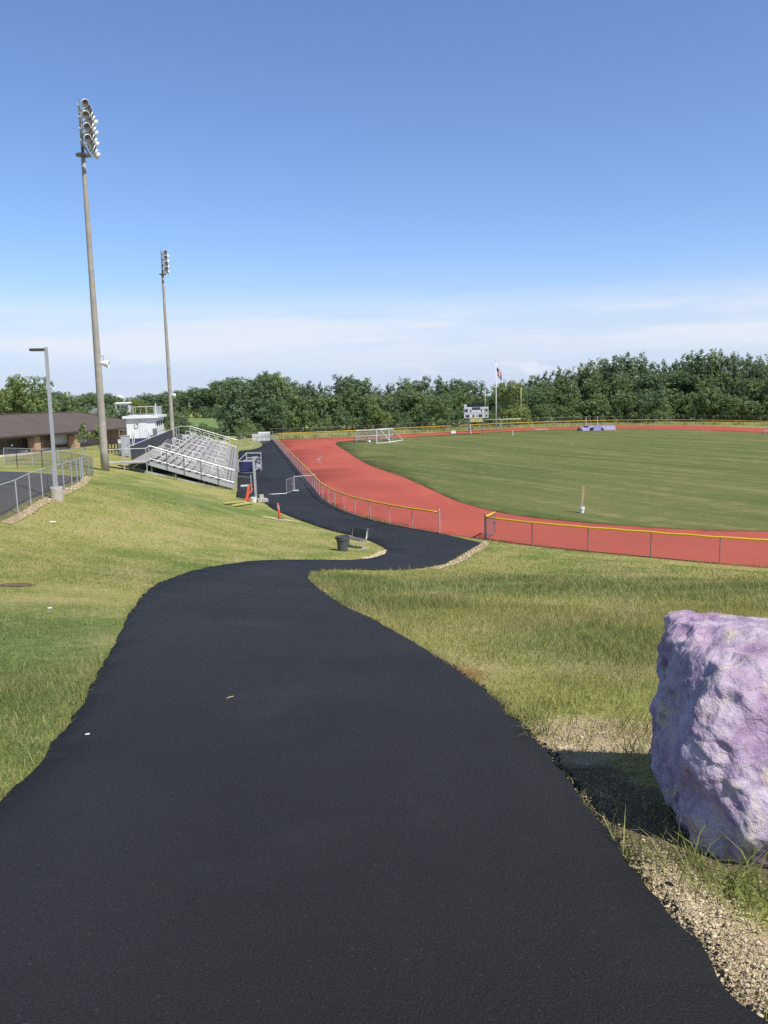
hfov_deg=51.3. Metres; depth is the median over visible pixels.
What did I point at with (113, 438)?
slat fence
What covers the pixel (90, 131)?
floodlight mast
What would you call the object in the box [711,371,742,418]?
tree
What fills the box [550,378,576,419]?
tree
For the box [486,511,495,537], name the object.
gate
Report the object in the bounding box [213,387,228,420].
tree
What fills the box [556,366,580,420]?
tree
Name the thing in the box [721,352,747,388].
tree
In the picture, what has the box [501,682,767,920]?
weed tufts
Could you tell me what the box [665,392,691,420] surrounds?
bush
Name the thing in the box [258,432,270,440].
team shelter
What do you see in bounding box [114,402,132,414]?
house
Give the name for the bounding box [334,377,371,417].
tree
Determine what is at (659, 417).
bush
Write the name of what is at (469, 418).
bush
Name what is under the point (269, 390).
tree
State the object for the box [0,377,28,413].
tree
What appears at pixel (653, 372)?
tree
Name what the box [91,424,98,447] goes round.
sapling
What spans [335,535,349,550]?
trash can
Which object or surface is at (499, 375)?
flag
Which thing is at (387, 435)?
soccer goal
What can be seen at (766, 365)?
tree
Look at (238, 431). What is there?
bush
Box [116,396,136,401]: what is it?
tree
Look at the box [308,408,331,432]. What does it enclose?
bush
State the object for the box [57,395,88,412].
tree
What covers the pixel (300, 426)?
bush
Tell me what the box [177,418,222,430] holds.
meadow
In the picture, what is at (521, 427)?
tall weeds
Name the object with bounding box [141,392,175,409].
tree
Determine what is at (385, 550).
gravel
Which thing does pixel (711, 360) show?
tree
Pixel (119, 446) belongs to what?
utility cabinet
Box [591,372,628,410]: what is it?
tree
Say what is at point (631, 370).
tree
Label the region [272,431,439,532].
chain link fence
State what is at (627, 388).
tree
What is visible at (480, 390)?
tree
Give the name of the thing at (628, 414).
bush
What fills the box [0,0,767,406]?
sky
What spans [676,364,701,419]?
tree
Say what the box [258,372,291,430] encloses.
tree
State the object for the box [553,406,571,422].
bush
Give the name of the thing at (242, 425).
bush
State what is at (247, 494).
barricade
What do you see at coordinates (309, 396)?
tree
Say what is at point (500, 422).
goal post
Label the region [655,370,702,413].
tree
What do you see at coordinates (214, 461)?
grandstand
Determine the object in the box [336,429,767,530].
field
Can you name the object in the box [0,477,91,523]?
gravel bed
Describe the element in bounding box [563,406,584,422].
bush
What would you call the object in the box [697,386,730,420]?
bush
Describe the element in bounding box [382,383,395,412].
tree
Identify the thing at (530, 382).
tree
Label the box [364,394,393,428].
tree
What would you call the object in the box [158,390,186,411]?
tree
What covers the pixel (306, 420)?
bush
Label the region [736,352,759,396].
tree
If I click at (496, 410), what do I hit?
flagpole
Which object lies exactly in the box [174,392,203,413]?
tree
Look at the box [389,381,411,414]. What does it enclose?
tree
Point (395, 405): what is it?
tree
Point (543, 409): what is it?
bush
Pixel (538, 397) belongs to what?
tree
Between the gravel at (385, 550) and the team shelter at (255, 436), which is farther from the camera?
the team shelter at (255, 436)
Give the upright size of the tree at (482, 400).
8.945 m
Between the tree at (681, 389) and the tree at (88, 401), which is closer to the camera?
the tree at (681, 389)
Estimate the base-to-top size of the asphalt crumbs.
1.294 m
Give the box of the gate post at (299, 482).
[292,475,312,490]
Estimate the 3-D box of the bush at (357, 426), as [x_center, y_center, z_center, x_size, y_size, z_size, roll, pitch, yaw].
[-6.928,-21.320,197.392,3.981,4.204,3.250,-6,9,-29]
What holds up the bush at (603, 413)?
on the ground at (214, 499)
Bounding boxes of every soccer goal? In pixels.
[352,429,392,442]
[376,428,402,443]
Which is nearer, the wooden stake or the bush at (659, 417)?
the wooden stake
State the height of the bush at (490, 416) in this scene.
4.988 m
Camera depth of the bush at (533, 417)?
220.26 m
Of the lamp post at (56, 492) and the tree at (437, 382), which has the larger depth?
the tree at (437, 382)
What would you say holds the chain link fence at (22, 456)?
on the ground at (214, 499)
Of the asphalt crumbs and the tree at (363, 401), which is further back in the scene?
the tree at (363, 401)
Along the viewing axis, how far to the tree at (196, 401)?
429.71 m
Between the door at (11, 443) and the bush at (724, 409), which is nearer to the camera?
the door at (11, 443)
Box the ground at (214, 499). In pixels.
[0,399,767,1021]
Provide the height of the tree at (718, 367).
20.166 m
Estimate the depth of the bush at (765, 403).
196.07 m
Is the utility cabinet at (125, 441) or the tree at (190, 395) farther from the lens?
the tree at (190, 395)
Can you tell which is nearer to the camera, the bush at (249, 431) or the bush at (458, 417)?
the bush at (249, 431)
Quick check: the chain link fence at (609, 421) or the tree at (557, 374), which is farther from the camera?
the tree at (557, 374)
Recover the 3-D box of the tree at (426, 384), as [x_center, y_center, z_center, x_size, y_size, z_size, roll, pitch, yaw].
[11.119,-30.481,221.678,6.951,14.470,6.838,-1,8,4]
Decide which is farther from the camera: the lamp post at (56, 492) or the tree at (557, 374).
the tree at (557, 374)
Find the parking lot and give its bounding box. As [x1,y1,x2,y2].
[0,471,81,515]
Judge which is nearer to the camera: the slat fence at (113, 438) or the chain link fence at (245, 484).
the chain link fence at (245, 484)
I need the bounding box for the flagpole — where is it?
[495,360,496,431]
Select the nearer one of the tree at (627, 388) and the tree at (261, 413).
the tree at (261, 413)
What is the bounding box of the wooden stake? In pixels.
[581,486,584,506]
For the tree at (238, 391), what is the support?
on the ground at (214, 499)
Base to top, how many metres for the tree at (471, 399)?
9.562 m
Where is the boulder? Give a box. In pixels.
[649,610,767,867]
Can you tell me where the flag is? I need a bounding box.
[496,366,501,380]
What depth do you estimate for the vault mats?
167.23 m
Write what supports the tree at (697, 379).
on the ground at (214, 499)
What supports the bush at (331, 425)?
on the ground at (214, 499)
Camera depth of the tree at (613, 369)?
228.46 m
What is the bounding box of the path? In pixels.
[0,439,767,1023]
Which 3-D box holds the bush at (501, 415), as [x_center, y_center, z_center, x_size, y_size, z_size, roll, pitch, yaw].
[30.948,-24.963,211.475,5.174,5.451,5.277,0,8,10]
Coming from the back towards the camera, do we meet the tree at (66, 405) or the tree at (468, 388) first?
the tree at (468, 388)
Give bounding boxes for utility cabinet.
[118,440,121,454]
[120,435,130,455]
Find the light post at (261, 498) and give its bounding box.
[252,454,267,502]
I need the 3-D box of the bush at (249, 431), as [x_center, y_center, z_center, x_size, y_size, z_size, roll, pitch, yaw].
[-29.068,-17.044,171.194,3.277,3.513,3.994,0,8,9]
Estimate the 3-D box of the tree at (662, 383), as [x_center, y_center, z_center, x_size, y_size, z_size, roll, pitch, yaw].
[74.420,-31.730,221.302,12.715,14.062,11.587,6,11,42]
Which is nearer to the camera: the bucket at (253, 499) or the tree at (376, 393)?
the bucket at (253, 499)
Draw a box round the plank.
[232,502,254,505]
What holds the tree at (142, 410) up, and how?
on the ground at (214, 499)
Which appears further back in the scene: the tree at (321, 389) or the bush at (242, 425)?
the tree at (321, 389)
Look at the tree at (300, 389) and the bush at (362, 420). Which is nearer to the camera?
the bush at (362, 420)
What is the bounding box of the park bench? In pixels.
[348,526,368,548]
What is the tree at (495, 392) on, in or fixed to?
on the ground at (214, 499)
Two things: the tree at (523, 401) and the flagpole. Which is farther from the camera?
the tree at (523, 401)
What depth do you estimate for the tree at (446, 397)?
210.42 m
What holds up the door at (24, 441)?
in the clubhouse
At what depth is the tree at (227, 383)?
218.22 m
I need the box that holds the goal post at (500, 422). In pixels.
[485,419,510,433]
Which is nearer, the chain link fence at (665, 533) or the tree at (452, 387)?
the chain link fence at (665, 533)
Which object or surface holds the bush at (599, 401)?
on the ground at (214, 499)
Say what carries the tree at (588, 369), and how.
on the ground at (214, 499)
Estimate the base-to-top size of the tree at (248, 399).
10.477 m
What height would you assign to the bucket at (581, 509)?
0.420 m
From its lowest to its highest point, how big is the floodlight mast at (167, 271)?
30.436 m
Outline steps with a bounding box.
[238,452,261,472]
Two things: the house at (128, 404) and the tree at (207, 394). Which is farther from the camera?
the tree at (207, 394)
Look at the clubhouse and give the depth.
108.66 m
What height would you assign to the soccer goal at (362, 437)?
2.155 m
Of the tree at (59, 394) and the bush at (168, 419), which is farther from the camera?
the tree at (59, 394)
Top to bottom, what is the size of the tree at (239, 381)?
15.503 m
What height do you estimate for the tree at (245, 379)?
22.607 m
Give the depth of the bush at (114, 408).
246.76 m
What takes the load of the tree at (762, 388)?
on the ground at (214, 499)
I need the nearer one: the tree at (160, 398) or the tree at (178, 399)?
the tree at (160, 398)
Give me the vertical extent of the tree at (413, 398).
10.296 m
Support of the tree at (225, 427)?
on the ground at (214, 499)
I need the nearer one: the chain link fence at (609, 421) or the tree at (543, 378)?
the chain link fence at (609, 421)
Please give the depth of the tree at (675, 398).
216.92 m
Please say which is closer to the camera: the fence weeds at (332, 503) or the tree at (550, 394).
the fence weeds at (332, 503)
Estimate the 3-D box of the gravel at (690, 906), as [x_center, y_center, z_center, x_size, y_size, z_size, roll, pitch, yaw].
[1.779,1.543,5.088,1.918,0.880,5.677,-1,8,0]
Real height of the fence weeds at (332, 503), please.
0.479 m
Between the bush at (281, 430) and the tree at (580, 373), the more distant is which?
the tree at (580, 373)
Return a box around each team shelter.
[252,434,257,440]
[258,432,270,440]
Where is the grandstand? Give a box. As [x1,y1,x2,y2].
[108,426,237,489]
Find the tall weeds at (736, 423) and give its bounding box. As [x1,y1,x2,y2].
[271,419,766,439]
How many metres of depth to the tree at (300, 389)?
212.80 m
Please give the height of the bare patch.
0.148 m
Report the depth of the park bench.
38.46 m
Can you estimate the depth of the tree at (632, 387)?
221.29 m
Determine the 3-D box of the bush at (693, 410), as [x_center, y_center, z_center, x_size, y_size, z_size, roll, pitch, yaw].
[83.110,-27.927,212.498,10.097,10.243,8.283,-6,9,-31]
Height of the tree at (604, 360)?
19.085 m
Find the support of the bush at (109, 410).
on the ground at (214, 499)
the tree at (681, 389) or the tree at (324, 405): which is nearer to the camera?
the tree at (324, 405)
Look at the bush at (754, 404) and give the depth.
196.73 m
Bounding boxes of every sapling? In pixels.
[74,420,90,450]
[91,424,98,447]
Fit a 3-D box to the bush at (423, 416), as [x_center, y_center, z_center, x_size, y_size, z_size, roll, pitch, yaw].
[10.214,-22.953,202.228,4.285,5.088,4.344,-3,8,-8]
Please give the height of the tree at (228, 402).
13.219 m
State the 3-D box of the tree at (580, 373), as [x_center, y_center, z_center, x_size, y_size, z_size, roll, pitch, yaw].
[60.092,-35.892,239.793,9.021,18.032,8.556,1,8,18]
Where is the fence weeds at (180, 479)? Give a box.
[131,467,233,489]
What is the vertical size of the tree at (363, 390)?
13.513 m
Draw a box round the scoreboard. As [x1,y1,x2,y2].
[464,404,487,433]
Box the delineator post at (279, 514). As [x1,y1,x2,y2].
[277,503,282,519]
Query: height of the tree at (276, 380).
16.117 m
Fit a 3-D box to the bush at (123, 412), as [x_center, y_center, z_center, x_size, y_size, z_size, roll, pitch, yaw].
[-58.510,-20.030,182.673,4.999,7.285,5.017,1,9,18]
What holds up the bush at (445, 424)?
on the ground at (214, 499)
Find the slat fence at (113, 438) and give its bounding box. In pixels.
[107,434,123,452]
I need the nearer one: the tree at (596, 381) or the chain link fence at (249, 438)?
the chain link fence at (249, 438)
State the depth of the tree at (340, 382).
213.88 m
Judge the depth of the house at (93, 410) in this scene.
233.00 m
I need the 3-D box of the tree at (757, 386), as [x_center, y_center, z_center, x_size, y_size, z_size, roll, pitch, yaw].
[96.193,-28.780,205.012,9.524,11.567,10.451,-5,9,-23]
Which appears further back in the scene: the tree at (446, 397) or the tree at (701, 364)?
the tree at (701, 364)
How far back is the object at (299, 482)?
69.09 m
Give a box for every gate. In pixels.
[286,477,293,492]
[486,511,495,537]
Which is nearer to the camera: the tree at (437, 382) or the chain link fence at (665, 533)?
the chain link fence at (665, 533)
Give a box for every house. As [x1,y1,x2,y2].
[90,408,106,414]
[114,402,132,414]
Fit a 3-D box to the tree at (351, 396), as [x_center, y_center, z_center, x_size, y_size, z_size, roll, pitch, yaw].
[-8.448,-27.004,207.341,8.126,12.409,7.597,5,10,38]
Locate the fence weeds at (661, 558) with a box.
[481,539,766,567]
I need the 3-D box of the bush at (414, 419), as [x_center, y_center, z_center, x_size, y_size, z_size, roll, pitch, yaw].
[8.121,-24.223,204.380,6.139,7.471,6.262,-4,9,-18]
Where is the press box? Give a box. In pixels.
[119,403,166,446]
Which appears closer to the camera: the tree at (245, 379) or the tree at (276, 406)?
the tree at (276, 406)
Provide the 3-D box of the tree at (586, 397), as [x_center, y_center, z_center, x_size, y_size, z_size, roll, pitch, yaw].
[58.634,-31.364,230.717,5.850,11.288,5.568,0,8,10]
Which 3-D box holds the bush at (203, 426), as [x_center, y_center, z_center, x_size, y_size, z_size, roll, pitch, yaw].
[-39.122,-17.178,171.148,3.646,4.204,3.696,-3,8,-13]
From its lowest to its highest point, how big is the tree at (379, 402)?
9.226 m
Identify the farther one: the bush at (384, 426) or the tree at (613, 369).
the tree at (613, 369)
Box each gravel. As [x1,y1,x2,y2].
[2,476,488,568]
[487,675,767,1020]
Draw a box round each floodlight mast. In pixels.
[76,97,109,470]
[159,250,175,437]
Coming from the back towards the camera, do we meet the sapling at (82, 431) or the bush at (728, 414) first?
the bush at (728, 414)
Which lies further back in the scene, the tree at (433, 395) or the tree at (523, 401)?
the tree at (523, 401)
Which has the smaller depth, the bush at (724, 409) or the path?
the path
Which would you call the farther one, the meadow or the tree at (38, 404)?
the meadow
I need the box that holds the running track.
[273,425,767,567]
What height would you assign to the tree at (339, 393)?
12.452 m
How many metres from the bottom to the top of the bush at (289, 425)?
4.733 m
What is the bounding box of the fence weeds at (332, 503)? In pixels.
[323,497,433,531]
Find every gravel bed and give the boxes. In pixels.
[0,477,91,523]
[430,540,487,568]
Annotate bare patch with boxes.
[0,583,35,585]
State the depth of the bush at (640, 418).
214.57 m
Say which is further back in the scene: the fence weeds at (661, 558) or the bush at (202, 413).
the bush at (202, 413)
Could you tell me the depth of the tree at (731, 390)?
206.94 m
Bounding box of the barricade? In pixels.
[243,484,253,500]
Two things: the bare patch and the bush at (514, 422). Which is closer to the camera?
the bare patch
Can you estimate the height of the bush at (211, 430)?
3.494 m
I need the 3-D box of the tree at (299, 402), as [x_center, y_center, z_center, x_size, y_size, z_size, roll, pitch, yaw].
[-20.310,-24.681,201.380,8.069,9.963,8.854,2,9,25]
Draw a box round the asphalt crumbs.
[427,650,767,1018]
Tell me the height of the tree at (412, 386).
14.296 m
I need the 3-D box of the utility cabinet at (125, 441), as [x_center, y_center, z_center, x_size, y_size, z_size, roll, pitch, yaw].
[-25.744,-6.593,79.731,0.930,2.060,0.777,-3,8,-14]
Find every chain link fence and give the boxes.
[0,448,93,519]
[0,450,42,467]
[42,448,84,463]
[228,433,269,447]
[235,475,251,492]
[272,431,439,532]
[275,415,767,436]
[275,426,450,438]
[459,419,767,430]
[484,513,767,566]
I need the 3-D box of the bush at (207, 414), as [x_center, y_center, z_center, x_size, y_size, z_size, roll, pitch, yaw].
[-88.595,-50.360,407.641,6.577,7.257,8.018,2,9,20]
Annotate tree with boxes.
[0,374,46,413]
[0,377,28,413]
[5,375,59,412]
[10,387,47,412]
[37,388,76,411]
[52,390,73,403]
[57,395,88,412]
[74,392,117,408]
[82,393,116,408]
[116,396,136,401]
[131,399,151,414]
[134,394,152,410]
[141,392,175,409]
[153,393,179,413]
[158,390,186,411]
[173,390,187,412]
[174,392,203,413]
[180,388,213,414]
[185,386,215,412]
[201,380,223,407]
[206,380,241,428]
[211,398,231,427]
[213,377,252,405]
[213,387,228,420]
[214,404,255,435]
[217,378,261,421]
[220,376,236,412]
[224,385,243,430]
[225,376,254,418]
[235,394,265,427]
[242,373,268,388]
[242,378,269,431]
[248,398,282,431]
[251,375,285,432]
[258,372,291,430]
[260,371,299,432]
[262,400,289,432]
[279,389,296,424]
[284,380,305,417]
[286,395,318,423]
[297,381,321,414]
[300,388,328,426]
[314,393,339,422]
[315,381,327,417]
[322,385,347,416]
[329,395,346,423]
[331,374,358,427]
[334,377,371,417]
[340,384,364,429]
[352,393,382,427]
[356,380,372,426]
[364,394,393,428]
[367,384,383,427]
[377,395,387,423]
[379,389,410,422]
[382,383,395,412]
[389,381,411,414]
[389,389,417,426]
[396,377,426,424]
[402,390,431,419]
[413,375,435,425]
[415,394,457,427]
[416,390,442,427]
[430,374,447,404]
[436,378,465,422]
[437,391,452,424]
[442,388,471,419]
[453,381,476,419]
[459,379,487,417]
[462,392,477,422]
[474,383,499,423]
[475,393,491,422]
[485,394,499,424]
[487,383,505,421]
[491,380,528,426]
[498,395,516,419]
[518,387,550,415]
[518,393,529,423]
[519,374,537,421]
[528,381,564,412]
[533,370,559,413]
[548,365,567,420]
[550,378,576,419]
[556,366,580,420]
[566,380,583,420]
[573,362,594,401]
[578,357,609,401]
[580,373,621,408]
[580,385,592,418]
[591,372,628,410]
[598,358,610,378]
[601,355,630,408]
[613,378,645,417]
[617,351,639,416]
[621,380,652,413]
[623,352,652,386]
[634,388,669,422]
[635,372,671,406]
[636,359,664,394]
[639,375,685,410]
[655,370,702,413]
[656,359,673,390]
[670,359,685,396]
[672,350,699,418]
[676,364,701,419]
[685,348,712,393]
[688,373,708,416]
[692,376,730,417]
[697,347,718,380]
[707,348,736,413]
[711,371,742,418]
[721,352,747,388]
[725,376,748,416]
[732,378,767,420]
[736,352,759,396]
[743,355,766,398]
[744,378,767,404]
[750,354,767,377]
[755,370,767,414]
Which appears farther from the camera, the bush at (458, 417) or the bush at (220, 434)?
the bush at (458, 417)
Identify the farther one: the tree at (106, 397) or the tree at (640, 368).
the tree at (106, 397)
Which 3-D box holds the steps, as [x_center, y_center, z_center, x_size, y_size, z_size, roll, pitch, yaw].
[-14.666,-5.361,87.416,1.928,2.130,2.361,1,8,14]
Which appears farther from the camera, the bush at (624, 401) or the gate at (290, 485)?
the bush at (624, 401)
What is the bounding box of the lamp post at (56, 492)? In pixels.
[29,347,63,500]
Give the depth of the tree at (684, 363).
227.08 m
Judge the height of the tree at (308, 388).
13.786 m
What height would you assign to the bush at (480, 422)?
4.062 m
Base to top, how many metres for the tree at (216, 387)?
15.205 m
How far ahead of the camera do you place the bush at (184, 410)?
421.24 m
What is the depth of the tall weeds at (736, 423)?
184.41 m
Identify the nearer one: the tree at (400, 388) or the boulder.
the boulder
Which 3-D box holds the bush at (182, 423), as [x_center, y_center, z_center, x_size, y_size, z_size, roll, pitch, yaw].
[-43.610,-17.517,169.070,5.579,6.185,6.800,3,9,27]
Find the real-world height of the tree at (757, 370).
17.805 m
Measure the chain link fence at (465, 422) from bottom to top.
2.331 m
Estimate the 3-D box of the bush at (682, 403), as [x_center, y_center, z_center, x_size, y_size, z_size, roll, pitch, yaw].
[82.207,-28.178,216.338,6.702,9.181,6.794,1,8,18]
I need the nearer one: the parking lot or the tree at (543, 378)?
the parking lot
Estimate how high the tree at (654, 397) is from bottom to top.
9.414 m
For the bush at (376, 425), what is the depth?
198.07 m
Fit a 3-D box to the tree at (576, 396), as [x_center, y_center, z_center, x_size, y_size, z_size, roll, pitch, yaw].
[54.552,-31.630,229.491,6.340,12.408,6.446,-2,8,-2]
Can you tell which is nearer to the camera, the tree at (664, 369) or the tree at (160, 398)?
the tree at (664, 369)
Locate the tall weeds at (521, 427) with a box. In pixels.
[276,421,767,439]
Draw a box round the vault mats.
[577,425,615,430]
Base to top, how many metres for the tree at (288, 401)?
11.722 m
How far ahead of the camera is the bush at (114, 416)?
184.68 m
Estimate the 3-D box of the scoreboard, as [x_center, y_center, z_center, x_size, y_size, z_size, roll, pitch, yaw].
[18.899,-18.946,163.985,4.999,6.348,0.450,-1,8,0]
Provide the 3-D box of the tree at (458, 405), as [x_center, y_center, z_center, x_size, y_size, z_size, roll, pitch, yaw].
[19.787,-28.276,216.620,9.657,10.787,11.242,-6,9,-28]
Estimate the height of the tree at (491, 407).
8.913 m
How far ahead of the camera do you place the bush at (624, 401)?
216.82 m
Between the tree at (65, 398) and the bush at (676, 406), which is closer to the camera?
the tree at (65, 398)
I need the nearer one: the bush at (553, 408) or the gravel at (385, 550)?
the gravel at (385, 550)
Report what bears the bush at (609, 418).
on the ground at (214, 499)
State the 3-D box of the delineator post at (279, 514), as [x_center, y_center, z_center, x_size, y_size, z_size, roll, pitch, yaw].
[-6.277,-0.028,48.124,0.418,1.022,0.440,-1,8,0]
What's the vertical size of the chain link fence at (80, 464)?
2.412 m
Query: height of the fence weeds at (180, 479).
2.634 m
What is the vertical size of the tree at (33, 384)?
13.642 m
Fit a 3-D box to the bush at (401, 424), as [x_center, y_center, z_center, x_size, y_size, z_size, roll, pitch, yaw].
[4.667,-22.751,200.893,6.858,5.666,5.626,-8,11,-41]
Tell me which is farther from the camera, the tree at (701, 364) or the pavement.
the tree at (701, 364)
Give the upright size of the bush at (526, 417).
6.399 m
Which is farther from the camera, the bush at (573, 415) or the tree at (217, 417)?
the bush at (573, 415)
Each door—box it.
[7,440,15,452]
[22,439,27,449]
[139,421,147,437]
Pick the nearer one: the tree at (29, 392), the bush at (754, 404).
the tree at (29, 392)
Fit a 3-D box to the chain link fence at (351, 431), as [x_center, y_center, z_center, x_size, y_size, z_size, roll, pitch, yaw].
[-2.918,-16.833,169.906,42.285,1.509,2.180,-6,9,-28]
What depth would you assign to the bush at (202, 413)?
410.87 m
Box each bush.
[105,403,115,414]
[105,406,119,416]
[109,405,128,417]
[115,408,134,418]
[163,412,182,432]
[165,414,191,436]
[181,407,190,417]
[183,422,196,434]
[192,423,208,437]
[196,409,206,417]
[201,426,216,439]
[203,407,213,417]
[218,432,225,439]
[233,427,243,438]
[237,418,257,433]
[240,424,255,437]
[269,410,289,432]
[286,418,296,432]
[289,417,305,431]
[302,410,319,432]
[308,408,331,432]
[326,417,339,430]
[333,409,355,431]
[347,417,364,429]
[358,415,372,429]
[367,413,382,430]
[377,417,388,428]
[387,417,397,427]
[391,411,411,429]
[403,403,423,428]
[417,412,432,428]
[436,407,454,427]
[449,410,467,427]
[460,409,480,425]
[472,418,485,425]
[484,411,495,425]
[492,407,507,425]
[503,411,518,424]
[512,404,533,424]
[527,410,538,423]
[531,402,550,423]
[545,401,563,422]
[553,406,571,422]
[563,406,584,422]
[570,391,611,422]
[573,399,595,422]
[593,403,611,422]
[606,389,626,421]
[611,390,638,422]
[624,404,645,421]
[630,394,658,421]
[640,394,662,421]
[655,397,675,421]
[663,400,679,420]
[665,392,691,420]
[675,393,699,420]
[682,391,712,420]
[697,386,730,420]
[699,404,714,421]
[713,403,733,420]
[721,395,749,421]
[734,395,753,421]
[744,400,767,421]
[747,395,767,421]
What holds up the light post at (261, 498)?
on the ground at (214, 499)
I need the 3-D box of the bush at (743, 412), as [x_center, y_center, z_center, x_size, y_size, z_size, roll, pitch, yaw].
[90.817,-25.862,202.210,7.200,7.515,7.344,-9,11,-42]
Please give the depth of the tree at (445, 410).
194.55 m
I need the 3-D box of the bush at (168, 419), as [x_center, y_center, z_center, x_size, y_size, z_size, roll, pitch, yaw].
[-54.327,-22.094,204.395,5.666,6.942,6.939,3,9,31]
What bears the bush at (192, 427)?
on the ground at (214, 499)
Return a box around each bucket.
[250,497,256,502]
[579,506,584,512]
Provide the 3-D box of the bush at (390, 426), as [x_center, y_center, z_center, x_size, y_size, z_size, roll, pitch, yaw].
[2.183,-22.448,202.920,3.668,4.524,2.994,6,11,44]
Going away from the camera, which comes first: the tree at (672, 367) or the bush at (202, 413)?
the tree at (672, 367)
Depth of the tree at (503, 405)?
219.24 m
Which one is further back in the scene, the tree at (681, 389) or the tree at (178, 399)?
the tree at (178, 399)
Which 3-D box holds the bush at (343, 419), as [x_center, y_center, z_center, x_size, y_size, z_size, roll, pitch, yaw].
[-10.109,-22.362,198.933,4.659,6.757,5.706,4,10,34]
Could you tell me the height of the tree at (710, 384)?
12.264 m
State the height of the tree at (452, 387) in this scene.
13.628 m
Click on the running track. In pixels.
(337, 468)
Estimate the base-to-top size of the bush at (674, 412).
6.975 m
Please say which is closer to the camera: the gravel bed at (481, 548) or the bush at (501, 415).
the gravel bed at (481, 548)
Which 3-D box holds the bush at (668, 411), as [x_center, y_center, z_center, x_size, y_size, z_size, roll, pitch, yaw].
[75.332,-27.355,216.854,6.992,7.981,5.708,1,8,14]
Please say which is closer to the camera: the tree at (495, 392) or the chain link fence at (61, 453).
the chain link fence at (61, 453)
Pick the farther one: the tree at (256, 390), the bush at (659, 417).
the bush at (659, 417)
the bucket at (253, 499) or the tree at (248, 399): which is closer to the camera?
the bucket at (253, 499)
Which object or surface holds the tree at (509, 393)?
on the ground at (214, 499)
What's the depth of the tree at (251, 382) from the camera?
213.69 m
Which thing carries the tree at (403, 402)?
on the ground at (214, 499)
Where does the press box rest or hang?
on the ground at (214, 499)
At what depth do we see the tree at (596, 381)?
227.75 m
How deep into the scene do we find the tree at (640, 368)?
239.52 m
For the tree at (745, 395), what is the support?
on the ground at (214, 499)
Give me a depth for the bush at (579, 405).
219.00 m
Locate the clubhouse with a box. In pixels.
[0,411,126,453]
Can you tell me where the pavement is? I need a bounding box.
[0,449,64,456]
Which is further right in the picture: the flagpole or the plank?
the flagpole
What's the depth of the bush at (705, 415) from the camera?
207.90 m
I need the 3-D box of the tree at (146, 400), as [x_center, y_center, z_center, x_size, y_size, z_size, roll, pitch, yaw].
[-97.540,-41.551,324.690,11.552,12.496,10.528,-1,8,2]
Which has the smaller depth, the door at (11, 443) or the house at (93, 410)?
the door at (11, 443)
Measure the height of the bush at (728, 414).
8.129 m
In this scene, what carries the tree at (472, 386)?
on the ground at (214, 499)
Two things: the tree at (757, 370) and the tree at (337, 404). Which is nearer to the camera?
the tree at (337, 404)

